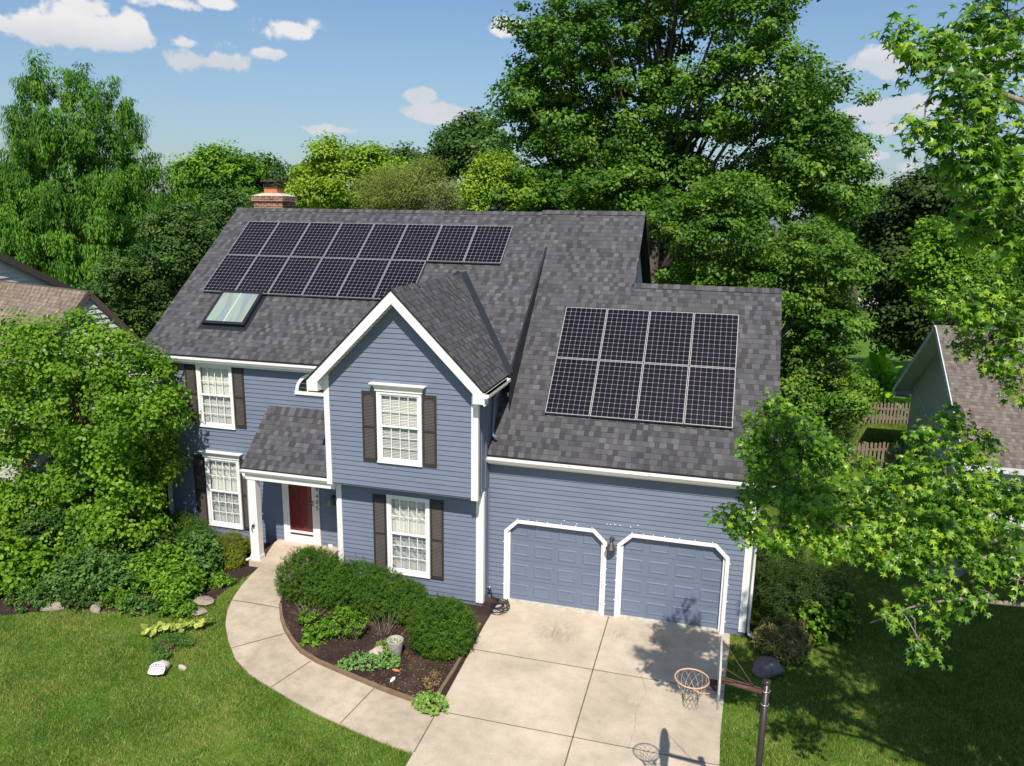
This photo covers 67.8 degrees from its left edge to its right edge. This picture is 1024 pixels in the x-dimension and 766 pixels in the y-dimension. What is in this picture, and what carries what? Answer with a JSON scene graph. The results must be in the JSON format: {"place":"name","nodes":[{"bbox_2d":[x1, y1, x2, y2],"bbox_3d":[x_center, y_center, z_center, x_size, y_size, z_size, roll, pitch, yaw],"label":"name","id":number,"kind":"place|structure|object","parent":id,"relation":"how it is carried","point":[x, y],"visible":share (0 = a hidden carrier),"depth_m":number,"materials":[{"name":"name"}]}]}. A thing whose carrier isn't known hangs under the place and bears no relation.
{"place":"outdoors","nodes":[
{"label":"outdoors","id":0,"kind":"place"},
{"bbox_2d":[0,577,413,765],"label":"lawn grass","id":1,"kind":"structure","parent":0,"point":[88,620],"depth_m":14.30,"materials":[{"name":"green plant"}]},
{"bbox_2d":[0,222,1023,765],"bbox_3d":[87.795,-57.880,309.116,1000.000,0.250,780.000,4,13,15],"label":"ground","id":2,"kind":"structure","parent":0,"point":[860,358],"depth_m":14.64,"materials":[{"name":"green plant"}]},
{"bbox_2d":[0,252,158,512],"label":"house","id":3,"kind":"structure","parent":2,"relation":"on","point":[27,288],"depth_m":24.48,"materials":[{"name":"brown plastic"}]},
{"bbox_2d":[0,49,216,307],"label":"willow tree","id":4,"kind":"object","parent":2,"relation":"on","point":[37,213],"visible":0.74,"depth_m":51.23,"materials":[{"name":"green plant"}]},
{"bbox_2d":[0,495,270,614],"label":"mulch bed","id":5,"kind":"object","parent":2,"relation":"on","point":[242,571],"visible":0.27,"depth_m":18.15,"materials":[{"name":"brown soil"}]},
{"bbox_2d":[1,576,63,614],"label":"perennial","id":6,"kind":"object","parent":5,"relation":"on","point":[35,602],"visible":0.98,"depth_m":17.39,"materials":[{"name":"green plant"}]},
{"bbox_2d":[0,529,66,597],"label":"shrub","id":7,"kind":"object","parent":5,"relation":"on","point":[18,557],"visible":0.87,"depth_m":17.88,"materials":[{"name":"green plant"}]},
{"bbox_2d":[38,602,69,611],"bbox_3d":[-10.494,5.121,17.445,0.685,0.190,0.285,-2,13,-13],"label":"rock","id":8,"kind":"object","parent":5,"relation":"on","point":[54,606],"visible":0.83,"depth_m":17.36,"materials":[{"name":"beige stone"}]},
{"bbox_2d":[57,586,96,611],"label":"perennial","id":9,"kind":"object","parent":5,"relation":"on","point":[70,599],"visible":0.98,"depth_m":17.39,"materials":[{"name":"green plant"}]},
{"bbox_2d":[37,539,145,600],"bbox_3d":[-9.973,4.468,18.179,2.592,1.482,1.778,4,13,15],"label":"shrub","id":10,"kind":"object","parent":5,"relation":"on","point":[102,571],"visible":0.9,"depth_m":17.83,"materials":[{"name":"green plant"}]},
{"bbox_2d":[7,501,182,558],"bbox_3d":[-10.626,3.977,19.732,4.576,1.831,2.139,0,13,-5],"label":"shrub","id":11,"kind":"object","parent":5,"relation":"on","point":[45,523],"visible":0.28,"depth_m":19.24,"materials":[{"name":"green plant"}]},
{"bbox_2d":[0,301,197,596],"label":"redbud tree","id":12,"kind":"object","parent":5,"relation":"on","point":[122,425],"visible":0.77,"depth_m":19.39,"materials":[{"name":"green plant"}]},
{"bbox_2d":[97,584,135,611],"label":"perennial","id":13,"kind":"object","parent":5,"relation":"on","point":[120,596],"visible":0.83,"depth_m":17.51,"materials":[{"name":"green plant"}]},
{"bbox_2d":[118,592,160,615],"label":"perennial","id":14,"kind":"object","parent":5,"relation":"on","point":[146,605],"visible":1,"depth_m":17.27,"materials":[{"name":"green plant"}]},
{"bbox_2d":[128,447,169,521],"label":"shrub","id":15,"kind":"object","parent":5,"relation":"on","point":[167,498],"visible":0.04,"depth_m":22.16,"materials":[{"name":"green plant"}]},
{"bbox_2d":[117,541,194,593],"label":"shrub","id":16,"kind":"object","parent":5,"relation":"on","point":[151,561],"visible":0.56,"depth_m":18.28,"materials":[{"name":"green plant"}]},
{"bbox_2d":[125,506,221,550],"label":"yew bush","id":17,"kind":"object","parent":5,"relation":"on","point":[174,527],"visible":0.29,"depth_m":20.61,"materials":[{"name":"green plant"}]},
{"bbox_2d":[146,554,206,607],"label":"shrub","id":18,"kind":"object","parent":5,"relation":"on","point":[187,581],"visible":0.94,"depth_m":17.81,"materials":[{"name":"green plant"}]},
{"bbox_2d":[155,592,199,619],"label":"perennial","id":19,"kind":"object","parent":5,"relation":"on","point":[182,609],"visible":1,"depth_m":17.10,"materials":[{"name":"green plant"}]},
{"bbox_2d":[179,526,227,577],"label":"shrub","id":20,"kind":"object","parent":5,"relation":"on","point":[205,548],"visible":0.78,"depth_m":19.09,"materials":[{"name":"green plant"}]},
{"bbox_2d":[193,596,214,605],"bbox_3d":[-7.192,5.090,17.819,0.568,0.097,0.399,8,15,30],"label":"rock","id":21,"kind":"object","parent":5,"relation":"on","point":[204,600],"visible":0.95,"depth_m":17.75,"materials":[{"name":"beige stone"}]},
{"bbox_2d":[207,569,237,588],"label":"perennial","id":22,"kind":"object","parent":5,"relation":"on","point":[220,580],"visible":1,"depth_m":18.51,"materials":[{"name":"green plant"}]},
{"bbox_2d":[216,530,267,569],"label":"yew bush","id":23,"kind":"object","parent":5,"relation":"on","point":[237,552],"visible":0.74,"depth_m":19.78,"materials":[{"name":"green plant"}]},
{"bbox_2d":[148,662,164,677],"bbox_3d":[-6.975,5.671,14.986,0.325,0.299,0.198,1,12,0],"label":"yard sign","id":24,"kind":"object","parent":2,"relation":"on","point":[156,668],"visible":1,"depth_m":14.96,"materials":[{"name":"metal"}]},
{"bbox_2d":[74,184,253,338],"bbox_3d":[-16.780,-4.224,37.035,10.125,10.598,5.386,4,13,15],"label":"hackberry tree","id":25,"kind":"object","parent":2,"relation":"on","point":[182,236],"visible":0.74,"depth_m":35.68,"materials":[{"name":"green plant"}]},
{"bbox_2d":[150,632,193,659],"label":"perennial","id":26,"kind":"object","parent":2,"relation":"on","point":[169,649],"visible":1,"depth_m":15.90,"materials":[{"name":"green plant"}]},
{"bbox_2d":[140,617,212,636],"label":"hosta","id":27,"kind":"object","parent":2,"relation":"on","point":[152,630],"visible":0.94,"depth_m":16.44,"materials":[{"name":"yellow plant"}]},
{"bbox_2d":[151,139,268,220],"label":"elm tree","id":28,"kind":"object","parent":2,"relation":"on","point":[214,164],"visible":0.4,"depth_m":55.17,"materials":[{"name":"green plant"}]},
{"bbox_2d":[243,149,300,207],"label":"elm tree","id":29,"kind":"object","parent":2,"relation":"on","point":[276,170],"visible":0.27,"depth_m":58.71,"materials":[{"name":"green plant"}]},
{"bbox_2d":[226,568,433,752],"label":"walkway","id":30,"kind":"structure","parent":2,"relation":"on","point":[377,715],"depth_m":15.23,"materials":[{"name":"concrete"}]},
{"bbox_2d":[284,130,413,209],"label":"locust tree","id":31,"kind":"object","parent":2,"relation":"on","point":[318,181],"visible":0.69,"depth_m":45.08,"materials":[{"name":"green plant"}]},
{"bbox_2d":[279,603,480,703],"bbox_3d":[-3.339,5.583,16.535,4.695,0.331,3.086,4,13,15],"label":"bed edging","id":32,"kind":"object","parent":2,"relation":"on","point":[297,646],"visible":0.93,"depth_m":15.52,"materials":[{"name":"brown wood"}]},
{"bbox_2d":[280,557,499,707],"bbox_3d":[-3.150,5.348,17.527,5.095,0.232,5.220,4,13,15],"label":"mulch bed","id":33,"kind":"object","parent":2,"relation":"on","point":[332,651],"visible":0.43,"depth_m":16.23,"materials":[{"name":"brown soil"}]},
{"bbox_2d":[296,605,322,631],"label":"shrub","id":34,"kind":"object","parent":33,"relation":"on","point":[307,622],"visible":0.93,"depth_m":16.79,"materials":[{"name":"green plant"}]},
{"bbox_2d":[299,628,323,646],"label":"perennial","id":35,"kind":"object","parent":33,"relation":"on","point":[308,637],"visible":0.99,"depth_m":16.34,"materials":[{"name":"green plant"}]},
{"bbox_2d":[272,544,361,610],"bbox_3d":[-4.605,4.569,18.137,2.244,1.391,1.631,4,13,15],"label":"yew bush","id":36,"kind":"object","parent":33,"relation":"on","point":[311,569],"visible":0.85,"depth_m":17.78,"materials":[{"name":"green plant"}]},
{"bbox_2d":[315,604,368,641],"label":"shrub","id":37,"kind":"object","parent":33,"relation":"on","point":[338,621],"visible":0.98,"depth_m":16.58,"materials":[{"name":"green plant"}]},
{"bbox_2d":[318,554,412,622],"bbox_3d":[-3.393,4.761,17.781,2.337,1.333,1.629,4,13,15],"label":"yew bush","id":38,"kind":"object","parent":33,"relation":"on","point":[369,592],"visible":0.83,"depth_m":17.39,"materials":[{"name":"green plant"}]},
{"bbox_2d":[334,648,400,670],"bbox_3d":[-2.973,5.734,15.731,1.365,0.381,0.536,0,13,-4],"label":"sedum","id":39,"kind":"object","parent":33,"relation":"on","point":[380,662],"visible":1,"depth_m":15.66,"materials":[{"name":"green plant"}]},
{"bbox_2d":[288,605,453,696],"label":"straw litter","id":40,"kind":"object","parent":33,"relation":"on","point":[401,663],"visible":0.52,"depth_m":15.71,"materials":[{"name":"brown plant"}]},
{"bbox_2d":[368,609,396,638],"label":"dry stems","id":41,"kind":"object","parent":33,"relation":"on","point":[379,631],"visible":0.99,"depth_m":16.82,"materials":[{"name":"brown plant"}]},
{"bbox_2d":[387,635,403,658],"bbox_3d":[-2.466,5.595,16.103,0.356,0.400,0.353,4,13,15],"label":"plant pot","id":42,"kind":"object","parent":33,"relation":"on","point":[395,643],"visible":0.87,"depth_m":16.01,"materials":[{"name":"concrete"}]},
{"bbox_2d":[382,575,429,625],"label":"yew bush","id":43,"kind":"object","parent":33,"relation":"on","point":[402,614],"visible":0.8,"depth_m":17.24,"materials":[{"name":"green plant"}]},
{"bbox_2d":[411,690,448,715],"bbox_3d":[-1.552,6.050,14.459,0.775,0.375,0.556,4,13,15],"label":"sedum","id":44,"kind":"object","parent":33,"relation":"on","point":[429,699],"visible":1,"depth_m":14.36,"materials":[{"name":"green plant"}]},
{"bbox_2d":[422,669,441,690],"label":"perennial","id":45,"kind":"object","parent":33,"relation":"on","point":[430,683],"visible":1,"depth_m":15.17,"materials":[{"name":"brown plant"}]},
{"bbox_2d":[405,591,480,662],"bbox_3d":[-1.499,5.180,16.355,1.642,1.276,1.612,4,13,15],"label":"yew bush","id":46,"kind":"object","parent":33,"relation":"on","point":[454,638],"visible":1,"depth_m":15.98,"materials":[{"name":"green plant"}]},
{"bbox_2d":[488,588,509,612],"bbox_3d":[-0.298,5.200,18.210,0.498,0.337,0.870,0,13,-6],"label":"garden hose","id":47,"kind":"object","parent":33,"relation":"on","point":[496,603],"visible":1,"depth_m":18.18,"materials":[{"name":"grey rubber"}]},
{"bbox_2d":[341,151,466,210],"bbox_3d":[-5.082,-5.318,38.733,6.718,12.305,5.161,-1,13,-6],"label":"olive tree","id":48,"kind":"object","parent":2,"relation":"on","point":[405,189],"visible":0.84,"depth_m":36.80,"materials":[{"name":"green plant"}]},
{"bbox_2d":[382,140,432,208],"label":"maple tree","id":49,"kind":"object","parent":2,"relation":"on","point":[407,152],"visible":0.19,"depth_m":62.90,"materials":[{"name":"green plant"}]},
{"bbox_2d":[0,194,874,291],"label":"distant woods","id":50,"kind":"object","parent":2,"relation":"on","point":[713,278],"depth_m":109.13,"materials":[{"name":"green plant"}]},
{"bbox_2d":[137,180,781,638],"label":"house","id":51,"kind":"structure","parent":2,"relation":"on","point":[421,436],"depth_m":18.24,"materials":[{"name":"blue"}]},
{"bbox_2d":[195,364,235,429],"bbox_3d":[-7.932,0.331,20.644,1.120,1.755,0.380,4,13,15],"label":"window","id":52,"kind":"structure","parent":51,"relation":"in","point":[214,383],"depth_m":20.59,"materials":[{"name":"white plastic"}]},
{"bbox_2d":[197,449,243,529],"bbox_3d":[-7.934,2.928,21.151,1.335,2.205,0.490,4,13,15],"label":"window","id":53,"kind":"structure","parent":51,"relation":"in","point":[223,481],"depth_m":21.14,"materials":[{"name":"white glass"}]},
{"bbox_2d":[202,255,256,291],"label":"solar panel","id":54,"kind":"object","parent":51,"relation":"attached to","point":[231,271],"visible":1,"depth_m":22.15,"materials":[{"name":"black glass"}]},
{"bbox_2d":[227,221,278,255],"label":"solar panel","id":55,"kind":"object","parent":51,"relation":"attached to","point":[253,237],"visible":1,"depth_m":23.11,"materials":[{"name":"black glass"}]},
{"bbox_2d":[235,256,288,294],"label":"solar panel","id":56,"kind":"object","parent":51,"relation":"attached to","point":[262,273],"visible":1,"depth_m":21.89,"materials":[{"name":"black glass"}]},
{"bbox_2d":[258,222,309,256],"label":"solar panel","id":57,"kind":"object","parent":51,"relation":"attached to","point":[284,238],"visible":1,"depth_m":22.83,"materials":[{"name":"black glass"}]},
{"bbox_2d":[268,257,321,295],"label":"solar panel","id":58,"kind":"object","parent":51,"relation":"attached to","point":[295,275],"visible":1,"depth_m":21.59,"materials":[{"name":"black glass"}]},
{"bbox_2d":[282,483,321,545],"bbox_3d":[-5.663,3.437,20.520,1.100,2.450,0.159,4,13,15],"label":"door","id":59,"kind":"structure","parent":51,"relation":"in","point":[302,524],"depth_m":20.56,"materials":[{"name":"red paint"}]},
{"bbox_2d":[294,373,323,396],"bbox_3d":[-5.037,0.035,19.592,1.240,0.601,0.060,4,13,15],"label":"window","id":60,"kind":"structure","parent":51,"relation":"in","point":[300,391],"depth_m":19.69,"materials":[{"name":"white paint"}]},
{"bbox_2d":[291,222,341,257],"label":"solar panel","id":61,"kind":"object","parent":51,"relation":"attached to","point":[316,239],"visible":1,"depth_m":22.55,"materials":[{"name":"black glass"}]},
{"bbox_2d":[302,258,355,297],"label":"solar panel","id":62,"kind":"object","parent":51,"relation":"attached to","point":[328,278],"visible":1,"depth_m":21.31,"materials":[{"name":"black glass"}]},
{"bbox_2d":[323,223,373,258],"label":"solar panel","id":63,"kind":"object","parent":51,"relation":"attached to","point":[349,240],"visible":1,"depth_m":22.28,"materials":[{"name":"black glass"}]},
{"bbox_2d":[337,259,390,299],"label":"solar panel","id":64,"kind":"object","parent":51,"relation":"attached to","point":[363,278],"visible":1,"depth_m":21.04,"materials":[{"name":"black glass"}]},
{"bbox_2d":[357,224,407,259],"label":"solar panel","id":65,"kind":"object","parent":51,"relation":"attached to","point":[382,242],"visible":1,"depth_m":22.01,"materials":[{"name":"black glass"}]},
{"bbox_2d":[368,382,426,466],"bbox_3d":[-2.534,0.924,17.403,1.345,1.895,0.490,4,13,15],"label":"window","id":66,"kind":"structure","parent":51,"relation":"in","point":[398,406],"depth_m":17.36,"materials":[{"name":"white plastic"}]},
{"bbox_2d":[373,260,425,299],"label":"solar panel","id":67,"kind":"object","parent":51,"relation":"attached to","point":[398,273],"visible":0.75,"depth_m":20.90,"materials":[{"name":"black glass"}]},
{"bbox_2d":[386,494,430,578],"bbox_3d":[-2.480,3.682,18.400,1.120,2.030,0.170,4,13,15],"label":"window","id":68,"kind":"structure","parent":51,"relation":"in","point":[408,517],"depth_m":18.43,"materials":[{"name":"white glass"}]},
{"bbox_2d":[392,224,441,261],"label":"solar panel","id":69,"kind":"object","parent":51,"relation":"attached to","point":[417,242],"visible":1,"depth_m":21.73,"materials":[{"name":"black glass"}]},
{"bbox_2d":[427,225,476,262],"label":"solar panel","id":70,"kind":"object","parent":51,"relation":"attached to","point":[452,243],"visible":1,"depth_m":21.45,"materials":[{"name":"black glass"}]},
{"bbox_2d":[464,226,512,263],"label":"solar panel","id":71,"kind":"object","parent":51,"relation":"attached to","point":[488,244],"visible":1,"depth_m":21.17,"materials":[{"name":"black glass"}]},
{"bbox_2d":[503,519,606,615],"bbox_3d":[1.011,4.342,18.107,2.462,2.160,0.220,4,13,15],"label":"garage door","id":72,"kind":"structure","parent":51,"relation":"in","point":[546,566],"depth_m":18.16,"materials":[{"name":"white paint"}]},
{"bbox_2d":[545,358,598,416],"bbox_3d":[1.437,0.082,18.187,1.046,1.559,0.046,4,-32,15],"label":"solar panel","id":73,"kind":"object","parent":51,"relation":"attached to","point":[571,390],"visible":1,"depth_m":18.15,"materials":[{"name":"black glass"}]},
{"bbox_2d":[556,307,606,360],"bbox_3d":[1.748,-1.244,18.986,1.046,1.559,0.046,4,-32,15],"label":"solar panel","id":74,"kind":"object","parent":51,"relation":"attached to","point":[582,332],"visible":1,"depth_m":18.95,"materials":[{"name":"black glass"}]},
{"bbox_2d":[590,360,642,420],"bbox_3d":[2.465,0.157,17.913,1.046,1.559,0.046,4,-32,15],"label":"solar panel","id":75,"kind":"object","parent":51,"relation":"attached to","point":[616,391],"visible":1,"depth_m":17.88,"materials":[{"name":"black glass"}]},
{"bbox_2d":[599,309,649,362],"bbox_3d":[2.776,-1.169,18.712,1.046,1.559,0.046,4,-32,15],"label":"solar panel","id":76,"kind":"object","parent":51,"relation":"attached to","point":[625,336],"visible":1,"depth_m":18.68,"materials":[{"name":"black glass"}]},
{"bbox_2d":[636,363,688,424],"bbox_3d":[3.492,0.233,17.639,1.046,1.559,0.046,4,-32,15],"label":"solar panel","id":77,"kind":"object","parent":51,"relation":"attached to","point":[662,395],"visible":1,"depth_m":17.61,"materials":[{"name":"black glass"}]},
{"bbox_2d":[644,311,693,365],"bbox_3d":[3.803,-1.093,18.438,1.046,1.559,0.046,4,-32,15],"label":"solar panel","id":78,"kind":"object","parent":51,"relation":"attached to","point":[669,337],"visible":1,"depth_m":18.41,"materials":[{"name":"black glass"}]},
{"bbox_2d":[614,533,729,633],"bbox_3d":[3.627,4.535,17.409,2.490,2.160,0.220,4,13,15],"label":"garage door","id":79,"kind":"structure","parent":51,"relation":"in","point":[684,585],"depth_m":17.45,"materials":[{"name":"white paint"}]},
{"bbox_2d":[684,366,735,428],"bbox_3d":[4.520,0.309,17.365,1.046,1.559,0.046,4,-32,15],"label":"solar panel","id":80,"kind":"object","parent":51,"relation":"attached to","point":[710,397],"visible":1,"depth_m":17.33,"materials":[{"name":"black glass"}]},
{"bbox_2d":[690,313,738,368],"bbox_3d":[4.831,-1.017,18.164,1.046,1.559,0.046,4,-32,15],"label":"solar panel","id":81,"kind":"object","parent":51,"relation":"attached to","point":[714,340],"visible":1,"depth_m":18.13,"materials":[{"name":"black glass"}]},
{"bbox_2d":[411,105,529,183],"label":"maple tree","id":82,"kind":"object","parent":2,"relation":"on","point":[457,143],"visible":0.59,"depth_m":52.56,"materials":[{"name":"green plant"}]},
{"bbox_2d":[453,147,550,211],"bbox_3d":[-0.538,-4.370,34.807,4.485,12.263,3.164,1,13,2],"label":"locust tree","id":83,"kind":"object","parent":2,"relation":"on","point":[477,186],"visible":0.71,"depth_m":33.02,"materials":[{"name":"green plant"}]},
{"bbox_2d":[471,0,886,285],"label":"oak tree","id":84,"kind":"object","parent":2,"relation":"on","point":[599,165],"visible":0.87,"depth_m":32.51,"materials":[{"name":"green plant"}]},
{"bbox_2d":[674,636,770,765],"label":"basketball hoop","id":85,"kind":"object","parent":2,"relation":"on","point":[764,691],"visible":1,"depth_m":10.25,"materials":[{"name":"brown paint"}]},
{"bbox_2d":[643,169,887,449],"bbox_3d":[9.373,-2.355,29.055,9.364,11.158,6.651,4,13,15],"label":"oak tree","id":86,"kind":"object","parent":2,"relation":"on","point":[827,271],"visible":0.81,"depth_m":27.30,"materials":[{"name":"green plant"}]},
{"bbox_2d":[751,656,784,678],"bbox_3d":[5.298,5.917,15.785,0.680,0.441,0.492,-2,13,-11],"label":"boulder","id":87,"kind":"object","parent":2,"relation":"on","point":[766,667],"visible":0.98,"depth_m":15.65,"materials":[{"name":"grey stone"}]},
{"bbox_2d":[749,608,814,666],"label":"shrub","id":88,"kind":"object","parent":2,"relation":"on","point":[784,641],"visible":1,"depth_m":16.09,"materials":[{"name":"green plant"}]},
{"bbox_2d":[762,412,846,507],"bbox_3d":[9.653,2.293,26.027,5.303,3.334,3.455,-10,17,-41],"label":"shrub","id":89,"kind":"object","parent":2,"relation":"on","point":[828,471],"visible":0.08,"depth_m":24.77,"materials":[{"name":"green plant"}]},
{"bbox_2d":[752,527,863,639],"bbox_3d":[6.737,4.608,17.688,2.675,2.230,2.466,4,13,15],"label":"yew bush","id":90,"kind":"object","parent":2,"relation":"on","point":[798,573],"visible":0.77,"depth_m":17.22,"materials":[{"name":"green plant"}]},
{"bbox_2d":[789,587,865,646],"bbox_3d":[6.980,5.196,16.928,1.906,1.264,0.922,-2,13,-11],"label":"shrub","id":91,"kind":"object","parent":2,"relation":"on","point":[818,635],"visible":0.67,"depth_m":16.77,"materials":[{"name":"green plant"}]},
{"bbox_2d":[821,407,859,446],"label":"shrub","id":92,"kind":"object","parent":2,"relation":"on","point":[850,431],"visible":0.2,"depth_m":31.19,"materials":[{"name":"green plant"}]},
{"bbox_2d":[816,372,876,426],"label":"shrub","id":93,"kind":"object","parent":2,"relation":"on","point":[856,379],"visible":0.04,"depth_m":35.10,"materials":[{"name":"green plant"}]},
{"bbox_2d":[812,179,891,314],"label":"elm tree","id":94,"kind":"object","parent":2,"relation":"on","point":[841,224],"visible":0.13,"depth_m":72.24,"materials":[{"name":"green plant"}]},
{"bbox_2d":[787,441,925,467],"bbox_3d":[12.156,2.699,28.834,7.292,1.007,0.164,0,13,-4],"label":"picket fence","id":95,"kind":"object","parent":2,"relation":"on","point":[864,449],"visible":0.24,"depth_m":28.87,"materials":[{"name":"brown wood"}]},
{"bbox_2d":[703,0,1023,670],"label":"sweetgum tree","id":96,"kind":"object","parent":2,"relation":"on","point":[950,525],"visible":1,"depth_m":9.77,"materials":[{"name":"green plant"}]},
{"bbox_2d":[855,402,909,423],"bbox_3d":[17.608,1.373,35.180,5.124,1.010,0.162,1,12,-1],"label":"picket fence","id":97,"kind":"object","parent":2,"relation":"on","point":[873,418],"visible":0.36,"depth_m":35.12,"materials":[{"name":"brown wood"}]},
{"bbox_2d":[857,346,910,412],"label":"banana plant","id":98,"kind":"object","parent":2,"relation":"on","point":[882,364],"visible":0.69,"depth_m":37.09,"materials":[{"name":"green plant"}]},
{"bbox_2d":[841,153,1023,360],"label":"spruce tree","id":99,"kind":"object","parent":2,"relation":"on","point":[886,225],"visible":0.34,"depth_m":40.03,"materials":[{"name":"green plant"}]},
{"bbox_2d":[927,557,969,579],"bbox_3d":[11.730,4.965,20.697,1.646,0.382,1.081,-9,16,-38],"label":"rock","id":100,"kind":"object","parent":2,"relation":"on","point":[959,573],"visible":0.17,"depth_m":20.26,"materials":[{"name":"grey stone"}]},
{"bbox_2d":[885,215,1023,325],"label":"mulberry tree","id":101,"kind":"object","parent":2,"relation":"on","point":[932,261],"visible":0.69,"depth_m":31.66,"materials":[{"name":"green plant"}]},
{"bbox_2d":[892,325,1023,534],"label":"house","id":102,"kind":"structure","parent":2,"relation":"on","point":[935,376],"depth_m":25.06,"materials":[{"name":"grey"}]},
{"bbox_2d":[0,0,1023,228],"label":"sky","id":103,"kind":"structure","parent":0,"point":[269,76],"materials":[{"name":"blue"}]},
{"bbox_2d":[406,600,729,765],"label":"driveway","id":104,"kind":"structure","parent":0,"point":[536,694],"depth_m":14.90,"materials":[{"name":"concrete"}]},
{"bbox_2d":[718,501,1023,765],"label":"side grass","id":105,"kind":"structure","parent":0,"point":[1014,724],"depth_m":15.36,"materials":[{"name":"green plant"}]},
{"bbox_2d":[832,420,914,463],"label":"back grass","id":106,"kind":"structure","parent":0,"point":[891,430],"depth_m":33.31,"materials":[{"name":"green plant"}]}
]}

